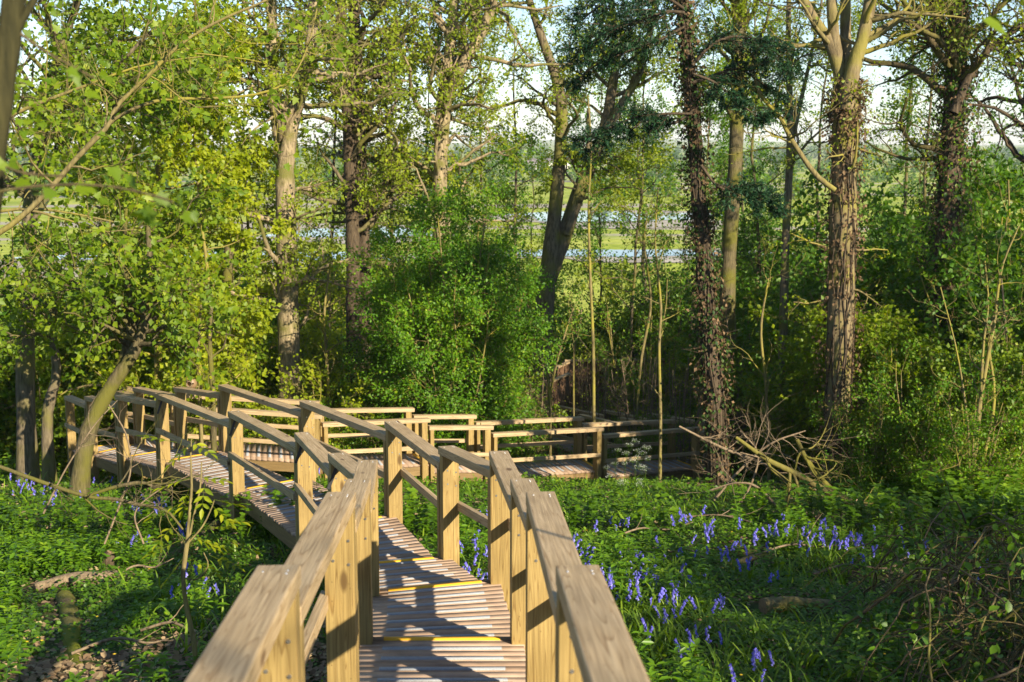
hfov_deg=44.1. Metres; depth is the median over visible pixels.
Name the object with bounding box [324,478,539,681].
boardwalk section
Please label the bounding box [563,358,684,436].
boarded fence
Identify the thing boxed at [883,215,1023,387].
shrub
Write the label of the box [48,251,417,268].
mud bank
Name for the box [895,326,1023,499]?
shrub
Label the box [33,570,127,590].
broken log
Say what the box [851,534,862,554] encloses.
bluebell
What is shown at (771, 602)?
log
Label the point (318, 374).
leafy bush
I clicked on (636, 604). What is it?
grass
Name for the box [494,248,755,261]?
mud bank
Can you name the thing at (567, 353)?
shrub
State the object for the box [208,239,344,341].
shrub
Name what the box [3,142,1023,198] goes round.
treeline
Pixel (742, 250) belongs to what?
slim tree
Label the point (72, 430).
boardwalk section
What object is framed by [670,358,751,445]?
shrub
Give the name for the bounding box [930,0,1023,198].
tree
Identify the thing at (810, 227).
shrub
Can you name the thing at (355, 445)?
shrub
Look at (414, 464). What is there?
boardwalk section
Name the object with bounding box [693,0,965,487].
tree
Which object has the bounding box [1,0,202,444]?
maple tree
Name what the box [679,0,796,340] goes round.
slim tree
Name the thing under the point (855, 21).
slim tree
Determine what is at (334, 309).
shrub
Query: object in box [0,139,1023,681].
ground
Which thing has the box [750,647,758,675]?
bluebell
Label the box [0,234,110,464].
shrub
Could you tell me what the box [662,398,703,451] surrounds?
shrub
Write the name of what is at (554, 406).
shrub
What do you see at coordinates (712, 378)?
conifer tree
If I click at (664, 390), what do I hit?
shrub
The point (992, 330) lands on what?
sapling
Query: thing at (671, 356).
shrub
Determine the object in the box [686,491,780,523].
fallen twig
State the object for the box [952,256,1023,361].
shrub
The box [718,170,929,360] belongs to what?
shrub
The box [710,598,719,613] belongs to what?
bluebell
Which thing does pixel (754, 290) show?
shrub
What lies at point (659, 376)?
sapling
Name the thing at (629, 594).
bluebell
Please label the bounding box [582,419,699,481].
boardwalk section
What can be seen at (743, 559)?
log
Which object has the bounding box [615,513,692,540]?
fallen twig
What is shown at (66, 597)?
mossy log
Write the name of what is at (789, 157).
tree
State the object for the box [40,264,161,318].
shrub
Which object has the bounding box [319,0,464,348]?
slim tree
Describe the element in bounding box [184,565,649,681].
boardwalk section
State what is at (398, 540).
boardwalk section
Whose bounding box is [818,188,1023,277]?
shrub
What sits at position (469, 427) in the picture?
boardwalk section
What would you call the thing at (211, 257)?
pond water
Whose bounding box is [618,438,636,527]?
cow parsley
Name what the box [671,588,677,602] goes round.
bluebell
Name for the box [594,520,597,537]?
bluebell
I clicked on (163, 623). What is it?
fallen twig
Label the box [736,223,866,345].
shrub
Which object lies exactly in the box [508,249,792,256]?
pond water
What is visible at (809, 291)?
shrub
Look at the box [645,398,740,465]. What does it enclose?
shrub
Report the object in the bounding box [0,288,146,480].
shrub
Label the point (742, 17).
tree
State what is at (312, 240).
mud bank
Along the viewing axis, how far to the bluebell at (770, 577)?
11.48 m
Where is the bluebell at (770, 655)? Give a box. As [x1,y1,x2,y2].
[768,650,774,673]
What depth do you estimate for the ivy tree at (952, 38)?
22.82 m
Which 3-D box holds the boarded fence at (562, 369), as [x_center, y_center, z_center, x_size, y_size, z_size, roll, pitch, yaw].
[0.952,2.410,35.269,0.185,3.207,3.424,4,10,23]
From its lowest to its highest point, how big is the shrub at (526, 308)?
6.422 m
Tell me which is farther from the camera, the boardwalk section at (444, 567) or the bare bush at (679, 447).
the bare bush at (679, 447)
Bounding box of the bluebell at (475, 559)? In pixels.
[473,552,478,575]
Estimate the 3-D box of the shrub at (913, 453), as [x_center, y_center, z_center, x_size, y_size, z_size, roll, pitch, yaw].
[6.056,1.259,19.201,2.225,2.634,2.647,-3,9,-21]
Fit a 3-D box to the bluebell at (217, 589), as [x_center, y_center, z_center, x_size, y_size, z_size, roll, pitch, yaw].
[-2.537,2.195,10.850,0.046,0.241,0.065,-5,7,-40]
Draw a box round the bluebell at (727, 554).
[726,548,730,575]
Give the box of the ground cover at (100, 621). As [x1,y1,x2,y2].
[0,470,1023,681]
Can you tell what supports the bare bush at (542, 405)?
on the ground at (612, 239)
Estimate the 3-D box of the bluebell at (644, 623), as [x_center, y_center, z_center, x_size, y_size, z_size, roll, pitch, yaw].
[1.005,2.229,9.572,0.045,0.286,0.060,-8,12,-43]
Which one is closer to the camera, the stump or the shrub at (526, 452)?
the stump
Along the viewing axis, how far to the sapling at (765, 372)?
22.50 m
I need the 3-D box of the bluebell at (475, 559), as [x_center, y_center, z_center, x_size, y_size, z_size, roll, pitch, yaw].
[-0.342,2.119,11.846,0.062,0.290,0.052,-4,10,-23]
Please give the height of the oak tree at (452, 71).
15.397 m
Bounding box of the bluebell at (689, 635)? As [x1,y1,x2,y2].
[685,628,691,649]
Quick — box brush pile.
[673,387,879,507]
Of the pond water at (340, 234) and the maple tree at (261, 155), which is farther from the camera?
the pond water at (340, 234)
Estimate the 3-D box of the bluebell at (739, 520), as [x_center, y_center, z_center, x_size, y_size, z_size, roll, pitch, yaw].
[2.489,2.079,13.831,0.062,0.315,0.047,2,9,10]
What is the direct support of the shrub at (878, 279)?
on the ground at (612, 239)
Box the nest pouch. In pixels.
[186,378,196,387]
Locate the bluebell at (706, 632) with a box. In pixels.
[705,625,711,660]
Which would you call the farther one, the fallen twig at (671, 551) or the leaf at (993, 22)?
the fallen twig at (671, 551)
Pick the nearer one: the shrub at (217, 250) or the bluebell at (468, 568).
the bluebell at (468, 568)
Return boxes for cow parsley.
[604,448,627,508]
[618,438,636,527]
[627,444,651,515]
[633,455,653,534]
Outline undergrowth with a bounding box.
[0,447,1023,542]
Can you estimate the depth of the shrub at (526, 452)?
27.73 m
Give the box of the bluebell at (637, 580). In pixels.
[635,574,640,597]
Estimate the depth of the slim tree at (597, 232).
39.10 m
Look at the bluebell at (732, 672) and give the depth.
8.08 m
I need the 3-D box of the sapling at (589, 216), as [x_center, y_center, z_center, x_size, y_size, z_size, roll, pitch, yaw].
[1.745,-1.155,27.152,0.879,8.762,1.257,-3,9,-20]
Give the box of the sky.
[0,0,1023,145]
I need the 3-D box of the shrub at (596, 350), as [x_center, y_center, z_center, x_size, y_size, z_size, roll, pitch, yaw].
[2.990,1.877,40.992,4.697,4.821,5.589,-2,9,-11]
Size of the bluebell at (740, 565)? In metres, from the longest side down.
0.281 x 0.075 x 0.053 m
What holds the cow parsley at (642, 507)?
on the ground at (612, 239)
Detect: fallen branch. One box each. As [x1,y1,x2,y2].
[0,407,225,572]
[43,394,189,543]
[735,410,882,509]
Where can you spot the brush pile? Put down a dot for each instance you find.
(740, 454)
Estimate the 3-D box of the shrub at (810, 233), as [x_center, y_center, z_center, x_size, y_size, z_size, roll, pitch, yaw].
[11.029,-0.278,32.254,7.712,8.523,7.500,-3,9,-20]
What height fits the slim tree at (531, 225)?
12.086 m
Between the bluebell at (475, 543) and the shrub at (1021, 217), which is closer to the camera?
the bluebell at (475, 543)
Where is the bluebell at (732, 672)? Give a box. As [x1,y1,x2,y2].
[729,663,735,681]
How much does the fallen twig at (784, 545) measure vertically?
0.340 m
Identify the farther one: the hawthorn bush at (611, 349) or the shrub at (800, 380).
the hawthorn bush at (611, 349)
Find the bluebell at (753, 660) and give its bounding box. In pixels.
[751,651,756,679]
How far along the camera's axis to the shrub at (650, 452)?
27.11 m
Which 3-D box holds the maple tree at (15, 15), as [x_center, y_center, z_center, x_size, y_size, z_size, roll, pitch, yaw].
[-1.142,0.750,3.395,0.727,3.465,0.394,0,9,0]
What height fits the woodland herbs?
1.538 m
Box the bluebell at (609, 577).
[608,573,614,588]
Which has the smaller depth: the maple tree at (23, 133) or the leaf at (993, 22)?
the leaf at (993, 22)
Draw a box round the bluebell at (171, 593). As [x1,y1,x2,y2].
[169,585,173,598]
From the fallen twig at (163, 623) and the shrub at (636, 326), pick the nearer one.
the fallen twig at (163, 623)
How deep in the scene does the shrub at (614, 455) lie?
26.61 m
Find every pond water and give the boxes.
[15,251,389,260]
[266,227,425,236]
[505,211,710,221]
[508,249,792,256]
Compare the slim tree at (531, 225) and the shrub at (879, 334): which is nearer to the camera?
the shrub at (879, 334)
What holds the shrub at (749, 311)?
on the ground at (612, 239)
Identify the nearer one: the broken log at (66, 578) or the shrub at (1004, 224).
the broken log at (66, 578)
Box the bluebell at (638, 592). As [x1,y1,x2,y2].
[635,586,640,600]
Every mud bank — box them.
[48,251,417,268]
[253,225,453,243]
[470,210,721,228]
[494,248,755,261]
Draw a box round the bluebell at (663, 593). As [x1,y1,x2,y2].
[653,589,666,616]
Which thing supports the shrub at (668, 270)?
on the ground at (612, 239)
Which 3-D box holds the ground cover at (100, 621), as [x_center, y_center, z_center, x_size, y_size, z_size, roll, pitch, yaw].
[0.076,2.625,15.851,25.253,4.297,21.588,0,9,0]
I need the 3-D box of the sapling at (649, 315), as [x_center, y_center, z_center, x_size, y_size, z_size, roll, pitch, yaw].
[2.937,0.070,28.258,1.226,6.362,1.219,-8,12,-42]
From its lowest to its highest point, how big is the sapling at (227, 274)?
7.948 m
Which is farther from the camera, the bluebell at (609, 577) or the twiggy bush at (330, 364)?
the twiggy bush at (330, 364)
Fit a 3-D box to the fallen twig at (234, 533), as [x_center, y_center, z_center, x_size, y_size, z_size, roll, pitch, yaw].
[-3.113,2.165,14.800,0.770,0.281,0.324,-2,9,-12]
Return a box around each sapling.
[137,435,260,664]
[160,294,226,447]
[179,278,249,450]
[197,140,276,415]
[293,261,374,429]
[490,259,591,455]
[560,274,590,423]
[564,88,616,463]
[621,202,681,451]
[623,183,690,481]
[721,222,815,480]
[902,210,1023,500]
[981,278,1023,438]
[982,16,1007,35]
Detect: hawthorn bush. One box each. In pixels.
[329,286,438,453]
[332,178,577,478]
[581,277,692,442]
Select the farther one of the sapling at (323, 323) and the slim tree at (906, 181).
the slim tree at (906, 181)
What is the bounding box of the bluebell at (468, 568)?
[464,562,470,573]
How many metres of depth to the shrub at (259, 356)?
27.45 m
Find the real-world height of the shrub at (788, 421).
4.226 m
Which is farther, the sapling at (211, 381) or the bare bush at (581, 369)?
the bare bush at (581, 369)
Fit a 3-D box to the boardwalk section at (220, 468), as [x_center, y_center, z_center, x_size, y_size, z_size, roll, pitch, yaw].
[-3.866,1.736,17.318,1.206,2.009,3.302,-5,10,-32]
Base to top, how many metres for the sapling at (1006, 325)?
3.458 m
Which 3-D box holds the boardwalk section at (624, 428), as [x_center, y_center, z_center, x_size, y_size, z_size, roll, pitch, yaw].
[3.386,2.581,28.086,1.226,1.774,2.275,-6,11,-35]
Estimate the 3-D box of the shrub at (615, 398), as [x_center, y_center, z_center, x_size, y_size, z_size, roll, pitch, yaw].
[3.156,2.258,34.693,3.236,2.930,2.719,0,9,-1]
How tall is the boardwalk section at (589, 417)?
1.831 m
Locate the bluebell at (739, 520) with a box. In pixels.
[737,517,741,540]
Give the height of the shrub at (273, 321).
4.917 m
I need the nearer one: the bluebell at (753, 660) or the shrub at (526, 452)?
the bluebell at (753, 660)
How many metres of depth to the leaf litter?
8.93 m
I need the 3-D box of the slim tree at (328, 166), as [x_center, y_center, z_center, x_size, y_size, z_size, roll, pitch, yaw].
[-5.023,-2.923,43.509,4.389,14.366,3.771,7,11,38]
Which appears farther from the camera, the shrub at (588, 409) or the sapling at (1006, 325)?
the shrub at (588, 409)
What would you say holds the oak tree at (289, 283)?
on the ground at (612, 239)
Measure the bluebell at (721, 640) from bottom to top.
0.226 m
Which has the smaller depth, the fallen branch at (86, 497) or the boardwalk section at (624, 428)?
the fallen branch at (86, 497)
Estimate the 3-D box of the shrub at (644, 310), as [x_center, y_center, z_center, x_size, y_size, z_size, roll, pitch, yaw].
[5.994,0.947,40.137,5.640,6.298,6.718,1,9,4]
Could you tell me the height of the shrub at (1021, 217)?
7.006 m
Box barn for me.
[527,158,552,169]
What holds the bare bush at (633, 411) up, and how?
on the ground at (612, 239)
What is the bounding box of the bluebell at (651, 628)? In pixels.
[646,626,653,655]
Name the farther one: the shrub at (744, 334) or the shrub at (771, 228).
the shrub at (771, 228)
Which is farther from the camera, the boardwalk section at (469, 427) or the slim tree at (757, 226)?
the slim tree at (757, 226)
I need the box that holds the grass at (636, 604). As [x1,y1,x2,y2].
[1,471,1023,681]
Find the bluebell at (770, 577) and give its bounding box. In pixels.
[766,572,773,590]
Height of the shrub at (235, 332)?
5.872 m
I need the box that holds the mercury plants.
[0,520,228,681]
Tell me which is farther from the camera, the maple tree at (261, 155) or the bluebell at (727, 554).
the maple tree at (261, 155)
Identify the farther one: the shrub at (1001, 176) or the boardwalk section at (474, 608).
the shrub at (1001, 176)
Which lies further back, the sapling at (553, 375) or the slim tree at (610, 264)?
the slim tree at (610, 264)
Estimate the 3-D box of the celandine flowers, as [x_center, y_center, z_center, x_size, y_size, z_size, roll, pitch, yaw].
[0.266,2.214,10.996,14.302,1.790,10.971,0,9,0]
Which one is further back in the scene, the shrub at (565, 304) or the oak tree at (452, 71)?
the shrub at (565, 304)
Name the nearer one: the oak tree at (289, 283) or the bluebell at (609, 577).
the bluebell at (609, 577)
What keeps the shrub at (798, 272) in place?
on the ground at (612, 239)
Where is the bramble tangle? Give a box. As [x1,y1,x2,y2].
[769,456,1023,681]
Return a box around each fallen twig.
[71,626,184,654]
[123,553,173,571]
[140,604,216,634]
[216,528,260,541]
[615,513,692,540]
[669,533,732,572]
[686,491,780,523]
[756,514,885,554]
[813,553,915,575]
[890,533,959,566]
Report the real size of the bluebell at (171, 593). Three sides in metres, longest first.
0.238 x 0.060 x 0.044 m
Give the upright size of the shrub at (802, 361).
3.475 m
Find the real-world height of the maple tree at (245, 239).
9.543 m
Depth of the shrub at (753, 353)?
27.21 m
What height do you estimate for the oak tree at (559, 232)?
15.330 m
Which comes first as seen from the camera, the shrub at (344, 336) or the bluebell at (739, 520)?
the bluebell at (739, 520)
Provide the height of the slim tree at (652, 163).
13.270 m
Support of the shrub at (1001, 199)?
on the ground at (612, 239)
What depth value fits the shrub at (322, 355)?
30.95 m
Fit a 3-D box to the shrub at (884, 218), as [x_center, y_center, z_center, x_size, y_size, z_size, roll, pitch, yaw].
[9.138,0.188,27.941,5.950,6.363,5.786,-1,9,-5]
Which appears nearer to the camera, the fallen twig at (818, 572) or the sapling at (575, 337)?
the fallen twig at (818, 572)
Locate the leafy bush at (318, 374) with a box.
[247,350,389,473]
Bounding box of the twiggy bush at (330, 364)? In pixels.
[266,303,409,441]
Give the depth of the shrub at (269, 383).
29.01 m
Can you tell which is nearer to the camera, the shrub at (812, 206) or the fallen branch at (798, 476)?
the fallen branch at (798, 476)
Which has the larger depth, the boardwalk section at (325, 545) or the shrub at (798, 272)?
the shrub at (798, 272)
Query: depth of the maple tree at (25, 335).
19.60 m
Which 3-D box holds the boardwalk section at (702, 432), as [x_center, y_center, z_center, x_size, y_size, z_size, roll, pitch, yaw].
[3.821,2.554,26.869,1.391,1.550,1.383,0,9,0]
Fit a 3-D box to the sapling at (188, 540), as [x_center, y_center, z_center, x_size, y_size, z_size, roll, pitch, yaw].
[-1.979,1.544,8.052,0.756,1.920,0.357,-2,9,-12]
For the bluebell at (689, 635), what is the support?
on the ground at (612, 239)
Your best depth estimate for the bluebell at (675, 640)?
8.81 m
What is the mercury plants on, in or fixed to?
on the ground at (612, 239)
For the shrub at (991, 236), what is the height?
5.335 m
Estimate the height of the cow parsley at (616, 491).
1.176 m
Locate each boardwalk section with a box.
[64,390,137,477]
[84,387,176,481]
[114,387,220,496]
[121,386,174,448]
[155,384,300,528]
[172,394,322,479]
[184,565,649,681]
[228,400,386,549]
[284,491,581,681]
[294,420,440,577]
[320,407,430,481]
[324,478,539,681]
[327,445,489,589]
[353,451,521,636]
[412,414,493,481]
[474,416,604,481]
[535,404,603,455]
[578,410,646,459]
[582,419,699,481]
[618,413,705,461]
[657,428,705,479]
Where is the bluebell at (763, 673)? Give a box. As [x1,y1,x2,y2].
[761,668,765,681]
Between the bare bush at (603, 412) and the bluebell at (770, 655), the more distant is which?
the bare bush at (603, 412)
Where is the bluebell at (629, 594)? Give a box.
[625,589,631,607]
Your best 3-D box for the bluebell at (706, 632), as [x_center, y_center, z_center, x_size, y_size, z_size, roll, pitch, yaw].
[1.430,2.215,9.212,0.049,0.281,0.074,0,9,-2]
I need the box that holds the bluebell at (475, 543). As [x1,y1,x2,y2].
[474,537,478,552]
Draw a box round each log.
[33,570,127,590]
[55,590,83,670]
[165,519,222,560]
[721,554,757,564]
[758,596,832,615]
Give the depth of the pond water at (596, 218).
235.43 m
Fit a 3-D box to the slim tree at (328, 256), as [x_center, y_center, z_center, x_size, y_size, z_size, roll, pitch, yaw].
[-4.290,-3.300,34.422,4.051,14.097,5.136,0,9,0]
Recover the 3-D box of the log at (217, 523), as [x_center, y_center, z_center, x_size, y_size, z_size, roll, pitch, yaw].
[-3.694,2.351,14.748,0.146,0.460,2.433,0,9,-1]
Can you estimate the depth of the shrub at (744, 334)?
27.16 m
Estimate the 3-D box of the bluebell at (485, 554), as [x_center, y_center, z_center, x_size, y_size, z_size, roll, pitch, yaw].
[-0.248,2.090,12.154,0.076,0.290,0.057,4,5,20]
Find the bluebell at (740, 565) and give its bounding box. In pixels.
[736,558,741,585]
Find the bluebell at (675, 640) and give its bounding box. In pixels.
[674,638,683,657]
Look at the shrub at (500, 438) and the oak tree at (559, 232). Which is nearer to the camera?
the shrub at (500, 438)
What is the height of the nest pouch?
0.213 m
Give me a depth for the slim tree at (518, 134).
37.94 m
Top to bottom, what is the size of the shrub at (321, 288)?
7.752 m
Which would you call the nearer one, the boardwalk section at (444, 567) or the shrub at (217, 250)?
the boardwalk section at (444, 567)
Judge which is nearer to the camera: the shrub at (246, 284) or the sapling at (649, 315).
the sapling at (649, 315)
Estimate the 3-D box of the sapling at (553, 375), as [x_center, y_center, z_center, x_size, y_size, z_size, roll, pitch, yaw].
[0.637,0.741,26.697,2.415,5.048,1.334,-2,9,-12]
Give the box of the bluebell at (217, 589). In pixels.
[214,583,219,597]
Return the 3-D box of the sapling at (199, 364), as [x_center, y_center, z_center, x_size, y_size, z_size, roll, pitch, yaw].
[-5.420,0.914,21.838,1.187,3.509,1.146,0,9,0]
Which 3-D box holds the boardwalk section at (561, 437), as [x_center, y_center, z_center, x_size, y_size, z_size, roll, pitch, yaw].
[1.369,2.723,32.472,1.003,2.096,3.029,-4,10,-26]
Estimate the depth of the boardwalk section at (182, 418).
19.68 m
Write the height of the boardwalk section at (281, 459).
1.790 m
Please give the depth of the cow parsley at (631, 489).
16.01 m
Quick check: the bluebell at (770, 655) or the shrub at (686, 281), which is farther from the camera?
the shrub at (686, 281)
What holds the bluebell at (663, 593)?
on the ground at (612, 239)
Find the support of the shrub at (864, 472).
on the ground at (612, 239)
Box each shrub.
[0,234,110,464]
[0,257,113,322]
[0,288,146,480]
[0,302,107,475]
[1,271,68,369]
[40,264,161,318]
[40,308,250,479]
[64,308,278,440]
[81,247,274,440]
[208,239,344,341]
[219,290,332,437]
[236,311,371,435]
[238,258,379,361]
[240,344,353,456]
[243,394,283,472]
[252,243,380,329]
[299,259,389,356]
[307,247,499,372]
[319,395,387,453]
[333,257,525,376]
[335,334,394,447]
[338,378,417,453]
[450,283,556,395]
[461,411,515,457]
[471,262,584,377]
[497,363,571,457]
[501,336,590,441]
[507,380,572,462]
[553,330,661,437]
[557,290,672,360]
[559,278,693,390]
[569,390,612,444]
[571,369,642,442]
[584,254,686,372]
[586,344,696,440]
[588,415,646,462]
[614,339,739,409]
[619,236,812,349]
[619,352,701,430]
[627,278,753,375]
[628,411,681,461]
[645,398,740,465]
[654,292,773,450]
[661,209,804,314]
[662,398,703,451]
[670,267,810,473]
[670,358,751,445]
[689,280,807,448]
[692,285,930,477]
[716,207,875,318]
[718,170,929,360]
[723,285,886,458]
[727,310,819,479]
[734,255,862,412]
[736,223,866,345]
[746,206,997,445]
[753,225,901,324]
[768,163,1023,305]
[776,293,947,462]
[780,314,897,457]
[796,204,995,332]
[805,300,996,482]
[806,382,915,490]
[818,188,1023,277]
[846,334,996,490]
[851,347,1010,482]
[855,144,1023,342]
[855,186,1023,369]
[858,306,971,369]
[862,224,1023,426]
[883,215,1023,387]
[893,372,1023,499]
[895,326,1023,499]
[906,272,1023,460]
[920,140,1023,261]
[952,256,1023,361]
[960,210,1023,253]
[973,204,1023,246]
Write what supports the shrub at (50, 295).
on the ground at (612, 239)
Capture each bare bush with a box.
[515,355,568,461]
[566,362,655,461]
[567,347,626,460]
[605,341,668,454]
[635,345,701,451]
[649,360,705,480]
[669,305,761,466]
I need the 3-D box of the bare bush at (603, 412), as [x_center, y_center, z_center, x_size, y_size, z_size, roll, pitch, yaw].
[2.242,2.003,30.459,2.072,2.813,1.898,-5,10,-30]
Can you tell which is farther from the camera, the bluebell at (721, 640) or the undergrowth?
the undergrowth
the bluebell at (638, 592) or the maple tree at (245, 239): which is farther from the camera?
the maple tree at (245, 239)
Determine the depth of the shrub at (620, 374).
34.84 m
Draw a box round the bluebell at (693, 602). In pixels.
[688,595,698,620]
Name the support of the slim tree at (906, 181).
on the ground at (612, 239)
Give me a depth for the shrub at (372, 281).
41.98 m
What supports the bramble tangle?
on the ground at (612, 239)
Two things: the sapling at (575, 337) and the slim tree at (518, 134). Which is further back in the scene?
the slim tree at (518, 134)
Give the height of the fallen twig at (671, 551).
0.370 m
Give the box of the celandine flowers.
[26,515,986,675]
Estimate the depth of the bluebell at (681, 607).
9.91 m
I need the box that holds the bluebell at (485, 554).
[482,545,487,570]
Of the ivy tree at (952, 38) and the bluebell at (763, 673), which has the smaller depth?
the bluebell at (763, 673)
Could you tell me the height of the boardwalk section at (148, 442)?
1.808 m
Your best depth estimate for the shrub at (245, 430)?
26.60 m
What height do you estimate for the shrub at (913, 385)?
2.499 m
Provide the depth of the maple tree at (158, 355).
23.69 m
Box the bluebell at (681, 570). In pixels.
[678,563,686,579]
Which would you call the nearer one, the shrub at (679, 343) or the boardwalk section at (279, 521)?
the boardwalk section at (279, 521)
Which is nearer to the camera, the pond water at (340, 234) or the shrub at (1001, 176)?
the shrub at (1001, 176)
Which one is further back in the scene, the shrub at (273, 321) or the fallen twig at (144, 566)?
the shrub at (273, 321)
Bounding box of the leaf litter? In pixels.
[0,478,1022,681]
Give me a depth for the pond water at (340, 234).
189.94 m
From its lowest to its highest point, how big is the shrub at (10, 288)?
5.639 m
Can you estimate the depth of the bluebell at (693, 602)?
10.08 m
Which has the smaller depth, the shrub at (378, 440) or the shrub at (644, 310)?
the shrub at (378, 440)
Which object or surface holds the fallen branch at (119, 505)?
on the ground at (612, 239)
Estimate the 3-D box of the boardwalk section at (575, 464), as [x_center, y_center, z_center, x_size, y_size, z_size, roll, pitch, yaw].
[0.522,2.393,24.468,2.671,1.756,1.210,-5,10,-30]
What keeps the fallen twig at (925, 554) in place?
on the ground at (612, 239)
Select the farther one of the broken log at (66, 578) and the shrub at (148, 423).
the shrub at (148, 423)
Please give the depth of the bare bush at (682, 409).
29.61 m
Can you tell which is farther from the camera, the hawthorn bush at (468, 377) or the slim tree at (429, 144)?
the slim tree at (429, 144)
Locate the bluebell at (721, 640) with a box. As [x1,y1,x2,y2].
[718,631,722,650]
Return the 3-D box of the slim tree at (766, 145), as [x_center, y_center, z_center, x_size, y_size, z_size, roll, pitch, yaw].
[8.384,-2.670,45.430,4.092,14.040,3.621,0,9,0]
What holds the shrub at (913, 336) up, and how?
on the ground at (612, 239)
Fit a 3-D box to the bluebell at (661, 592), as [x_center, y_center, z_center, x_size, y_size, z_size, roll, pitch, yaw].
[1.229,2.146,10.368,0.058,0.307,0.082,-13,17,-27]
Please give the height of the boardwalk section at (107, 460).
2.054 m
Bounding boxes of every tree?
[0,0,199,227]
[0,0,250,487]
[0,0,372,335]
[0,126,266,501]
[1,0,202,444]
[35,1,278,440]
[107,0,298,444]
[151,0,342,443]
[152,0,426,475]
[227,0,482,429]
[285,4,396,387]
[301,57,411,298]
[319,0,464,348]
[344,19,499,365]
[368,0,594,343]
[423,0,569,350]
[446,0,581,388]
[452,0,712,455]
[487,113,571,349]
[538,41,666,362]
[550,0,825,490]
[553,3,709,392]
[584,28,695,355]
[636,0,783,358]
[649,0,795,471]
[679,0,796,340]
[691,79,780,281]
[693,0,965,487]
[709,0,826,338]
[713,0,875,476]
[754,0,888,275]
[793,0,1023,428]
[810,0,982,279]
[857,2,1003,264]
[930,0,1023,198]
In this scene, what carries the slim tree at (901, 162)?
on the ground at (612, 239)
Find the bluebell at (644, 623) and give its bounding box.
[641,617,646,631]
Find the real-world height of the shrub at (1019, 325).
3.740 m
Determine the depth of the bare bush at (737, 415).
29.03 m
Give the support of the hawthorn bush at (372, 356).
on the ground at (612, 239)
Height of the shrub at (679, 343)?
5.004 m
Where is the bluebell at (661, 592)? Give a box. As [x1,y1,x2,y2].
[658,587,664,599]
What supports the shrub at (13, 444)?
on the ground at (612, 239)
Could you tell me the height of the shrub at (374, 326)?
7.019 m
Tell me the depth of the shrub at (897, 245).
25.34 m
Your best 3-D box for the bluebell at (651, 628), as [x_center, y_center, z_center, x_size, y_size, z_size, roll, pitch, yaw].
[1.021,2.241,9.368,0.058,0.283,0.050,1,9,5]
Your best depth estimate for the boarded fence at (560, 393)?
34.58 m
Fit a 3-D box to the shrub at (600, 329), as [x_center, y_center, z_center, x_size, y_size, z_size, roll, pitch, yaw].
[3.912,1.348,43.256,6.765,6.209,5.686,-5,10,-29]
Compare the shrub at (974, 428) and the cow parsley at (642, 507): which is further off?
the shrub at (974, 428)
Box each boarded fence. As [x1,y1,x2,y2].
[519,373,570,448]
[521,361,569,389]
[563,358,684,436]
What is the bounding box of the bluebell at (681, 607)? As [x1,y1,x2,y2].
[676,599,687,631]
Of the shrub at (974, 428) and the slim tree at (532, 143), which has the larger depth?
the slim tree at (532, 143)
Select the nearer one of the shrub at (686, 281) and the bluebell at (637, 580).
the bluebell at (637, 580)
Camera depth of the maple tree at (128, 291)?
17.88 m
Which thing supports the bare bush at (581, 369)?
on the ground at (612, 239)
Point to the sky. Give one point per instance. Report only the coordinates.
(882, 71)
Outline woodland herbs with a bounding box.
[412,498,1005,681]
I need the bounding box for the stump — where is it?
[101,550,114,569]
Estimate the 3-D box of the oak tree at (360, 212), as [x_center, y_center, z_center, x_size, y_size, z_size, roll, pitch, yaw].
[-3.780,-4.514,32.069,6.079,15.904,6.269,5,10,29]
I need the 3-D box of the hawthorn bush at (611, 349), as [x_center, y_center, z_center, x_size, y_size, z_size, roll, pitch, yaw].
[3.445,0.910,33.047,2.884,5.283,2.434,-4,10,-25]
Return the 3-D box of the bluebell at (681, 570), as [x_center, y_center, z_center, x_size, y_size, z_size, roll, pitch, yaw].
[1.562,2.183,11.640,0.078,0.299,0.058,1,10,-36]

